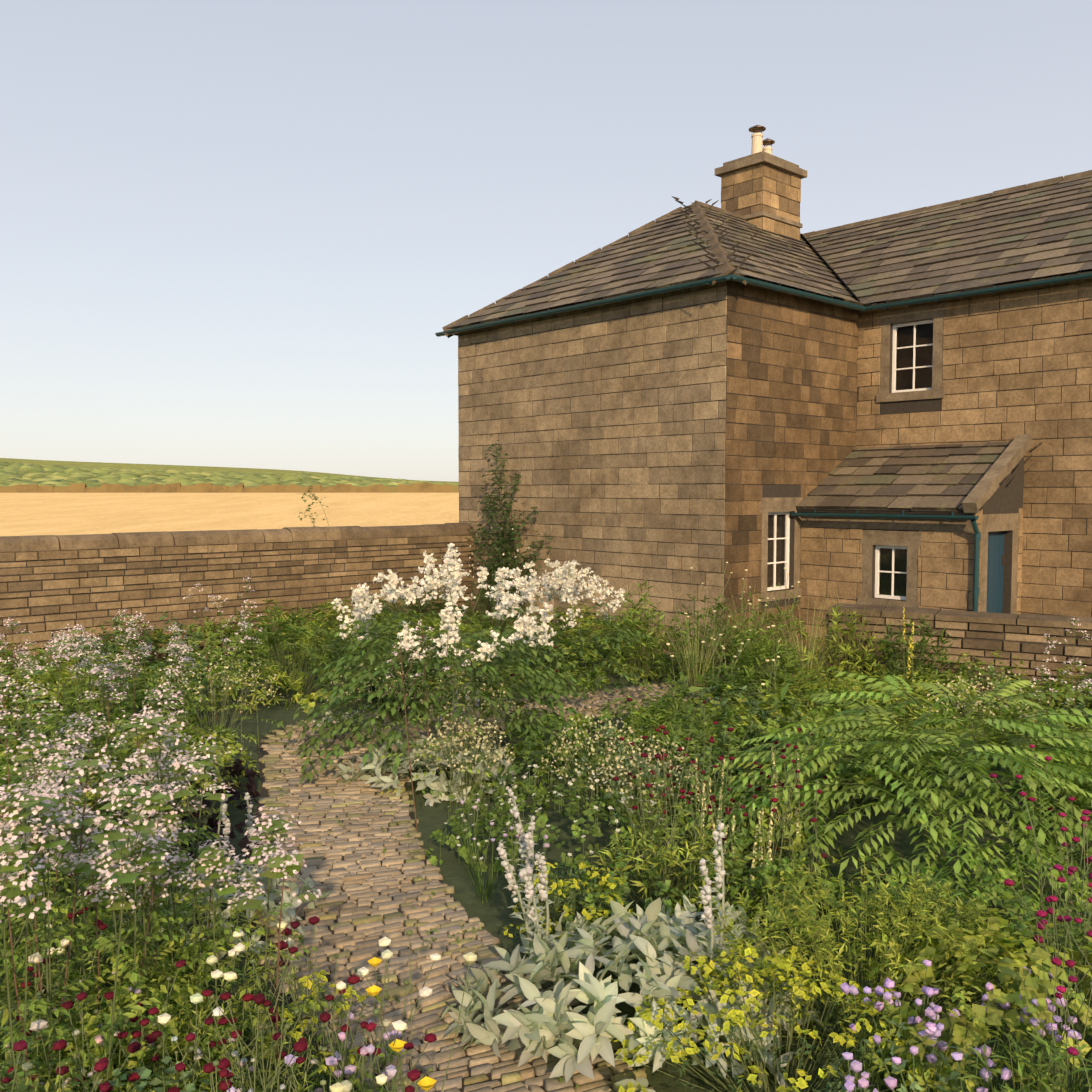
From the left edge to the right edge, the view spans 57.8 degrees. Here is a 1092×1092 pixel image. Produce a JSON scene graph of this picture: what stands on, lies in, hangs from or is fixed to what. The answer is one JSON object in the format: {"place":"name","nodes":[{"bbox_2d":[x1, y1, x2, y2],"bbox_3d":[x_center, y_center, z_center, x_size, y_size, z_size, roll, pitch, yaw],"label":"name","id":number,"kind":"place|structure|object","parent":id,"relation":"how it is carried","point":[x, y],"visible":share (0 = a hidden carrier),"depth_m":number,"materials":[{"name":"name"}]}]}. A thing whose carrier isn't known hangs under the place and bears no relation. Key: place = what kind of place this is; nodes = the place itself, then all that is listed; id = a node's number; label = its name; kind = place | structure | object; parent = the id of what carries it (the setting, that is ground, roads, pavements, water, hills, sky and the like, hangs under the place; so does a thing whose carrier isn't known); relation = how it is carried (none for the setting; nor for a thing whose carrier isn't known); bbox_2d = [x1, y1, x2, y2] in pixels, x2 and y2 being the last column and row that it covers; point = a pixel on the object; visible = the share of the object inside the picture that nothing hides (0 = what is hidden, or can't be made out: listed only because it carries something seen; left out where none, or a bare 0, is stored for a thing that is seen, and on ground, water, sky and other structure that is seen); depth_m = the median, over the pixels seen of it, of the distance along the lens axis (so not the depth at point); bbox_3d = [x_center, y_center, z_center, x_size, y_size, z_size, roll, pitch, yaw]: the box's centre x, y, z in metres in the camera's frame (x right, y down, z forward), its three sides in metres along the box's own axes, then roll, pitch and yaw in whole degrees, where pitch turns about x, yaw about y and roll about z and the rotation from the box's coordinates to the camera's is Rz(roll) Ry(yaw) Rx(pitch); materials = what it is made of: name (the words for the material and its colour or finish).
{"place":"outdoors","nodes":[
{"label":"outdoors","id":0,"kind":"place"},
{"bbox_2d":[245,657,826,1091],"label":"cobble path","id":1,"kind":"structure","parent":0,"point":[319,795],"depth_m":5.87,"materials":[{"name":"stone"}]},
{"bbox_2d":[0,458,1091,1091],"bbox_3d":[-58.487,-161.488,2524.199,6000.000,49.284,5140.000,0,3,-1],"label":"ground","id":2,"kind":"structure","parent":0,"point":[50,514],"depth_m":7.73,"materials":[{"name":"soil"}]},
{"bbox_2d":[0,462,458,486],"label":"hill bracken clumps","id":3,"kind":"object","parent":2,"relation":"on","point":[12,473],"visible":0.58,"depth_m":318.73,"materials":[{"name":"green plant"}]},
{"bbox_2d":[0,483,458,492],"bbox_3d":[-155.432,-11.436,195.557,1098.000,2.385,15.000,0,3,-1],"label":"distant hedge","id":4,"kind":"object","parent":2,"relation":"on","point":[241,488],"visible":0.29,"depth_m":193.35,"materials":[{"name":"plant"}]},
{"bbox_2d":[0,535,473,667],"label":"garden wall","id":5,"kind":"structure","parent":2,"relation":"on","point":[207,565],"depth_m":15.17,"materials":[{"name":"brown stone"}]},
{"bbox_2d":[0,522,473,552],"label":"wall coping","id":6,"kind":"object","parent":5,"relation":"on","point":[93,541],"visible":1,"depth_m":15.47,"materials":[{"name":"stone"}]},
{"bbox_2d":[244,684,695,1091],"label":"cobble path bedding","id":7,"kind":"object","parent":2,"relation":"on","point":[264,792],"visible":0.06,"depth_m":5.79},
{"bbox_2d":[0,435,1091,1091],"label":"garden","id":8,"kind":"object","parent":2,"relation":"on","point":[658,941],"depth_m":5.64,"materials":[{"name":"green plant"}]},
{"bbox_2d":[0,164,1091,705],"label":"masonry laid stones","id":9,"kind":"object","parent":2,"relation":"on","point":[1062,488],"visible":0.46,"depth_m":15.35,"materials":[{"name":"brown stone"}]},
{"bbox_2d":[458,281,1091,663],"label":"house walls","id":10,"kind":"structure","parent":2,"relation":"on","point":[1007,497],"depth_m":15.27,"materials":[{"name":"brown stone"}]},
{"bbox_2d":[435,273,1091,611],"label":"house gutters","id":11,"kind":"object","parent":10,"relation":"attached to","point":[849,306],"visible":0.94,"depth_m":14.88,"materials":[{"name":"teal metal"}]},
{"bbox_2d":[450,186,1091,335],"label":"house roof","id":12,"kind":"structure","parent":10,"relation":"on","point":[1086,271],"depth_m":15.46,"materials":[{"name":"stone"}]},
{"bbox_2d":[721,163,799,227],"bbox_3d":[4.365,-6.489,20.123,1.303,2.030,1.000,-3,4,-43],"label":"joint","id":13,"kind":"object","parent":12,"relation":"on","point":[762,196],"visible":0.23,"depth_m":19.63,"materials":[{"name":"brown concrete"}]},
{"bbox_2d":[714,151,806,227],"bbox_3d":[4.365,-7.118,20.089,1.503,1.250,1.200,-3,4,-43],"label":"chimney cap","id":14,"kind":"object","parent":13,"relation":"on","point":[761,157],"visible":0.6,"depth_m":19.58,"materials":[{"name":"brown stone"}]},
{"bbox_2d":[751,133,771,153],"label":"chimney pots","id":15,"kind":"object","parent":14,"relation":"on","point":[757,143],"visible":0.5,"depth_m":19.77,"materials":[{"name":"beige ceramic"}]},
{"bbox_2d":[749,125,774,146],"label":"chimney cowls","id":16,"kind":"object","parent":15,"relation":"on","point":[758,129],"visible":0.85,"depth_m":19.91,"materials":[{"name":"brown metal"}]},
{"bbox_2d":[446,175,1091,510],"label":"house roof slates","id":17,"kind":"object","parent":12,"relation":"on","point":[923,501],"visible":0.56,"depth_m":16.26,"materials":[{"name":"brown stone"}]},
{"bbox_2d":[442,170,1091,338],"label":"roof ridge tiles","id":18,"kind":"object","parent":17,"relation":"on","point":[719,251],"visible":0.38,"depth_m":18.63,"materials":[{"name":"brown stone"}]},
{"bbox_2d":[801,234,859,300],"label":"roof valley","id":19,"kind":"object","parent":12,"relation":"on","point":[831,268],"visible":0.4,"depth_m":18.36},
{"bbox_2d":[796,445,981,514],"bbox_3d":[5.609,-1.042,15.282,1.819,1.052,2.855,-3,4,-42],"label":"porch roof underlay","id":20,"kind":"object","parent":10,"relation":"attached to","point":[908,511],"depth_m":14.59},
{"bbox_2d":[759,302,1032,613],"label":"house stone surrounds","id":21,"kind":"object","parent":10,"relation":"in","point":[980,494],"visible":0.88,"depth_m":14.94,"materials":[{"name":"brown stone"}]},
{"bbox_2d":[767,319,933,599],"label":"window frames","id":22,"kind":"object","parent":21,"relation":"in","point":[878,547],"visible":0.6,"depth_m":15.79,"materials":[{"name":"white wood"}]},
{"bbox_2d":[986,531,1003,612],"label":"door","id":23,"kind":"structure","parent":21,"relation":"in","point":[994,603],"depth_m":14.59,"materials":[{"name":"blue wood"}]},
{"bbox_2d":[827,615,1091,702],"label":"low garden wall","id":24,"kind":"structure","parent":2,"relation":"on","point":[994,658],"depth_m":12.16,"materials":[{"name":"brown stone"}]},
{"bbox_2d":[828,603,1091,628],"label":"wall coping","id":25,"kind":"object","parent":24,"relation":"on","point":[999,618],"visible":0.9,"depth_m":12.38,"materials":[{"name":"stone"}]},
{"bbox_2d":[0,0,1091,481],"label":"sky","id":26,"kind":"structure","parent":0,"point":[234,233],"materials":[{"name":"blue"}]},
{"bbox_2d":[767,323,932,596],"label":"windows","id":27,"kind":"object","parent":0,"point":[923,357],"visible":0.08,"depth_m":15.86,"materials":[{"name":"glass"}]}
]}

